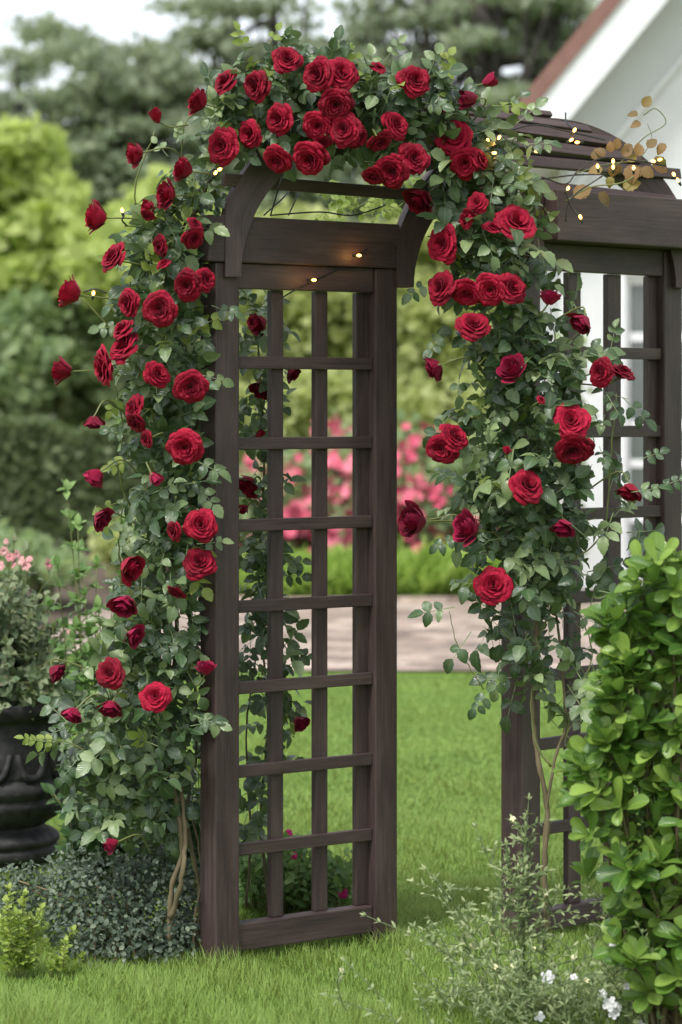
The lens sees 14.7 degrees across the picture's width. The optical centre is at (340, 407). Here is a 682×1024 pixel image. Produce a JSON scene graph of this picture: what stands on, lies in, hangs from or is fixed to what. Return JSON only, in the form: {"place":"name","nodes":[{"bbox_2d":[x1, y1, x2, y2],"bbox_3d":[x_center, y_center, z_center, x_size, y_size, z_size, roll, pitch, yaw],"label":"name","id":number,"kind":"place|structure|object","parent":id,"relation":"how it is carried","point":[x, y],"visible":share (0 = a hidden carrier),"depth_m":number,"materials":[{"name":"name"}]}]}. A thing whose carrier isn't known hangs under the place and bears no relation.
{"place":"outdoors","nodes":[
{"label":"outdoors","id":0,"kind":"place"},
{"bbox_2d":[1,547,498,628],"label":"flower bed","id":1,"kind":"object","parent":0,"point":[103,593],"visible":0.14,"depth_m":21.00,"materials":[{"name":"plant"}]},
{"bbox_2d":[0,517,95,607],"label":"garden shrub","id":2,"kind":"object","parent":1,"relation":"on","point":[40,549],"visible":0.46,"depth_m":19.16,"materials":[{"name":"green plant"}]},
{"bbox_2d":[0,283,97,464],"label":"garden shrub","id":3,"kind":"object","parent":1,"relation":"on","point":[33,346],"visible":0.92,"depth_m":31.56,"materials":[{"name":"green plant"}]},
{"bbox_2d":[0,111,151,308],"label":"garden tree","id":4,"kind":"object","parent":1,"relation":"on","point":[43,207],"visible":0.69,"depth_m":32.44,"materials":[{"name":"green plant"}]},
{"bbox_2d":[0,411,188,551],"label":"hedge","id":5,"kind":"object","parent":1,"relation":"on","point":[41,457],"visible":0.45,"depth_m":27.01,"materials":[{"name":"green plant"}]},
{"bbox_2d":[46,300,185,428],"bbox_3d":[-2.686,-0.032,33.029,3.030,3.063,2.580,0,0,0],"label":"garden shrub","id":6,"kind":"object","parent":1,"relation":"on","point":[80,410],"visible":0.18,"depth_m":32.42,"materials":[{"name":"green plant"}]},
{"bbox_2d":[239,469,266,553],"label":"flowering bush","id":7,"kind":"object","parent":1,"relation":"on","point":[248,515],"visible":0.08,"depth_m":22.46,"materials":[{"name":"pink plant"}]},
{"bbox_2d":[176,369,351,546],"bbox_3d":[-0.586,0.515,26.638,2.207,1.981,2.584,0,0,0],"label":"garden shrub","id":8,"kind":"object","parent":1,"relation":"on","point":[339,398],"visible":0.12,"depth_m":25.92,"materials":[{"name":"green plant"}]},
{"bbox_2d":[239,544,304,595],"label":"ornamental grass","id":9,"kind":"object","parent":1,"relation":"on","point":[293,554],"depth_m":20.44,"materials":[{"name":"green plant"}]},
{"bbox_2d":[239,434,310,553],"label":"flowering bush","id":10,"kind":"object","parent":1,"relation":"on","point":[297,505],"visible":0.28,"depth_m":23.04,"materials":[{"name":"pink plant"}]},
{"bbox_2d":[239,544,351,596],"bbox_3d":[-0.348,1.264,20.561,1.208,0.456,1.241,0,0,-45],"label":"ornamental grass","id":11,"kind":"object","parent":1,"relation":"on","point":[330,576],"depth_m":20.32,"materials":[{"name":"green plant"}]},
{"bbox_2d":[294,407,351,552],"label":"flowering bush","id":12,"kind":"object","parent":1,"relation":"on","point":[339,482],"visible":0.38,"depth_m":22.53,"materials":[{"name":"pink plant"}]},
{"bbox_2d":[105,589,584,604],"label":"kerb","id":13,"kind":"structure","parent":1,"relation":"on","point":[433,599],"depth_m":19.99,"materials":[{"name":"stone"}]},
{"bbox_2d":[283,543,427,596],"bbox_3d":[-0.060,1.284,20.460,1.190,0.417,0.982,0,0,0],"label":"ornamental grass","id":14,"kind":"object","parent":1,"relation":"on","point":[337,587],"depth_m":20.25,"materials":[{"name":"green plant"}]},
{"bbox_2d":[343,535,496,596],"bbox_3d":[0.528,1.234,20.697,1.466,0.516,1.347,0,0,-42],"label":"ornamental grass","id":15,"kind":"object","parent":1,"relation":"on","point":[430,586],"depth_m":20.33,"materials":[{"name":"green plant"}]},
{"bbox_2d":[341,368,500,546],"bbox_3d":[0.887,0.544,26.472,2.454,1.913,2.464,0,0,0],"label":"garden shrub","id":16,"kind":"object","parent":1,"relation":"on","point":[422,402],"visible":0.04,"depth_m":26.08,"materials":[{"name":"green plant"}]},
{"bbox_2d":[397,409,457,555],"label":"flowering bush","id":17,"kind":"object","parent":1,"relation":"on","point":[415,461],"visible":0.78,"depth_m":22.73,"materials":[{"name":"pink plant"}]},
{"bbox_2d":[443,419,500,556],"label":"flowering bush","id":18,"kind":"object","parent":1,"relation":"on","point":[459,468],"visible":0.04,"depth_m":23.37,"materials":[{"name":"pink plant"}]},
{"bbox_2d":[444,552,500,595],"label":"ornamental grass","id":19,"kind":"object","parent":1,"relation":"on","point":[495,564],"depth_m":20.43,"materials":[{"name":"green plant"}]},
{"bbox_2d":[0,0,600,416],"label":"sky","id":20,"kind":"structure","parent":0,"point":[111,18],"materials":[{"name":"white"}]},
{"bbox_2d":[0,417,639,1023],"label":"lawn","id":21,"kind":"structure","parent":0,"point":[414,721],"depth_m":9.93,"materials":[{"name":"green plant"}]},
{"bbox_2d":[0,705,66,874],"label":"garden urn","id":22,"kind":"object","parent":21,"relation":"on","point":[27,813],"visible":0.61,"depth_m":8.36,"materials":[{"name":"black stone"}]},
{"bbox_2d":[0,533,94,719],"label":"potted rose bush","id":23,"kind":"object","parent":22,"relation":"in","point":[25,679],"visible":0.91,"depth_m":8.40,"materials":[{"name":"green plant"}]},
{"bbox_2d":[0,882,85,977],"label":"lime plant","id":24,"kind":"object","parent":21,"relation":"on","point":[21,956],"visible":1,"depth_m":6.85,"materials":[{"name":"green plant"}]},
{"bbox_2d":[0,9,99,167],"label":"pine tree","id":25,"kind":"object","parent":21,"relation":"on","point":[41,29],"visible":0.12,"depth_m":49.67,"materials":[{"name":"green plant"}]},
{"bbox_2d":[0,832,201,966],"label":"shrub","id":26,"kind":"object","parent":21,"relation":"on","point":[128,916],"visible":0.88,"depth_m":7.11,"materials":[{"name":"green plant"}]},
{"bbox_2d":[42,479,162,794],"bbox_3d":[-0.727,0.835,8.254,0.433,1.225,0.434,0,0,0],"label":"leafy shrub","id":27,"kind":"object","parent":21,"relation":"on","point":[84,652],"visible":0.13,"depth_m":8.27,"materials":[{"name":"green plant"}]},
{"bbox_2d":[40,718,245,883],"bbox_3d":[-0.610,1.215,8.105,0.650,0.575,0.573,0,0,0],"label":"shade plant","id":28,"kind":"object","parent":21,"relation":"on","point":[68,828],"visible":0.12,"depth_m":8.01,"materials":[{"name":"green plant"}]},
{"bbox_2d":[87,499,198,580],"bbox_3d":[-1.550,1.117,22.043,1.110,0.812,2.186,0,0,0],"label":"garden shrub","id":29,"kind":"object","parent":21,"relation":"on","point":[101,545],"visible":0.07,"depth_m":21.41,"materials":[{"name":"green plant"}]},
{"bbox_2d":[12,27,286,216],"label":"pine tree","id":30,"kind":"object","parent":21,"relation":"on","point":[108,101],"visible":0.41,"depth_m":43.07,"materials":[{"name":"green plant"}]},
{"bbox_2d":[121,0,397,221],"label":"pine tree","id":31,"kind":"object","parent":21,"relation":"on","point":[205,37],"visible":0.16,"depth_m":46.20,"materials":[{"name":"green plant"}]},
{"bbox_2d":[239,829,351,909],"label":"flowering plant","id":32,"kind":"object","parent":21,"relation":"on","point":[297,878],"visible":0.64,"depth_m":7.61,"materials":[{"name":"green plant"}]},
{"bbox_2d":[307,0,559,257],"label":"pine tree","id":33,"kind":"object","parent":21,"relation":"on","point":[426,16],"visible":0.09,"depth_m":44.35,"materials":[{"name":"green plant"}]},
{"bbox_2d":[195,98,681,965],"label":"rose arbour","id":34,"kind":"object","parent":21,"relation":"on","point":[635,232],"visible":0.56,"depth_m":7.30,"materials":[{"name":"brown wood"}]},
{"bbox_2d":[13,21,471,950],"bbox_3d":[-0.251,0.218,7.412,1.223,2.484,1.192,0,0,0],"label":"climbing rose","id":35,"kind":"object","parent":34,"relation":"attached to","point":[325,91],"visible":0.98,"depth_m":6.97,"materials":[{"name":"green plant"}]},
{"bbox_2d":[83,167,385,299],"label":"fairy lights","id":36,"kind":"object","parent":35,"relation":"attached to","point":[216,172],"visible":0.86,"depth_m":7.11,"materials":[{"name":"black plastic"}]},
{"bbox_2d":[282,249,367,297],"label":"fairy lights","id":37,"kind":"object","parent":34,"relation":"attached to","point":[355,256],"visible":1,"depth_m":7.20,"materials":[{"name":"black plastic"}]},
{"bbox_2d":[398,70,681,930],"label":"climbing rose","id":38,"kind":"object","parent":34,"relation":"attached to","point":[492,240],"visible":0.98,"depth_m":7.05,"materials":[{"name":"green plant"}]},
{"bbox_2d":[486,112,681,222],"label":"fairy lights","id":39,"kind":"object","parent":34,"relation":"attached to","point":[654,161],"visible":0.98,"depth_m":7.15,"materials":[{"name":"black plastic"}]},
{"bbox_2d":[565,96,666,206],"bbox_3d":[0.753,-0.702,7.259,0.283,0.303,0.087,0,0,0],"label":"rose shoot","id":40,"kind":"object","parent":34,"relation":"attached to","point":[630,182],"visible":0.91,"depth_m":7.24,"materials":[{"name":"brown plant"}]},
{"bbox_2d":[319,793,668,1023],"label":"wispy plant","id":41,"kind":"object","parent":21,"relation":"on","point":[606,1000],"visible":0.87,"depth_m":6.35,"materials":[{"name":"green plant"}]},
{"bbox_2d":[435,0,600,106],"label":"pine tree","id":42,"kind":"object","parent":21,"relation":"on","point":[483,47],"visible":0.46,"depth_m":42.47,"materials":[{"name":"green plant"}]},
{"bbox_2d":[546,331,597,589],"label":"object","id":43,"kind":"object","parent":21,"relation":"on","point":[590,389],"visible":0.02,"depth_m":19.80,"materials":[{"name":"white paint"}]},
{"bbox_2d":[553,531,681,1023],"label":"glossy shrub","id":44,"kind":"object","parent":21,"relation":"on","point":[636,739],"visible":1,"depth_m":6.11,"materials":[{"name":"green plant"}]},
{"bbox_2d":[49,602,625,670],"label":"paving","id":45,"kind":"structure","parent":0,"point":[420,646],"depth_m":16.93,"materials":[{"name":"stone"}]},
{"bbox_2d":[506,0,681,589],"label":"white house","id":46,"kind":"structure","parent":0,"point":[611,65],"depth_m":20.95,"materials":[{"name":"white paint"}]},
{"bbox_2d":[621,275,642,579],"bbox_3d":[2.562,0.150,21.010,0.819,2.417,0.160,0,0,0],"label":"window","id":47,"kind":"structure","parent":46,"relation":"in","point":[631,289],"depth_m":21.04,"materials":[{"name":"white glass"}]},
{"label":"far ground","id":48,"kind":"structure","parent":0,"visible":0},
{"bbox_2d":[54,162,227,406],"bbox_3d":[-2.021,-0.686,31.007,2.640,4.375,2.505,0,0,0],"label":"garden tree","id":49,"kind":"object","parent":48,"relation":"on","point":[83,265],"visible":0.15,"depth_m":30.44,"materials":[{"name":"green plant"}]},
{"bbox_2d":[196,198,351,384],"bbox_3d":[-0.512,-0.415,29.053,2.220,3.849,2.569,0,0,0],"label":"garden tree","id":50,"kind":"object","parent":48,"relation":"on","point":[297,314],"visible":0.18,"depth_m":28.32,"materials":[{"name":"green plant"}]},
{"bbox_2d":[335,216,495,545],"bbox_3d":[1.037,-0.283,28.111,2.340,3.552,2.718,0,0,0],"label":"garden tree","id":51,"kind":"object","parent":48,"relation":"on","point":[421,322],"visible":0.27,"depth_m":27.30,"materials":[{"name":"green plant"}]}
]}

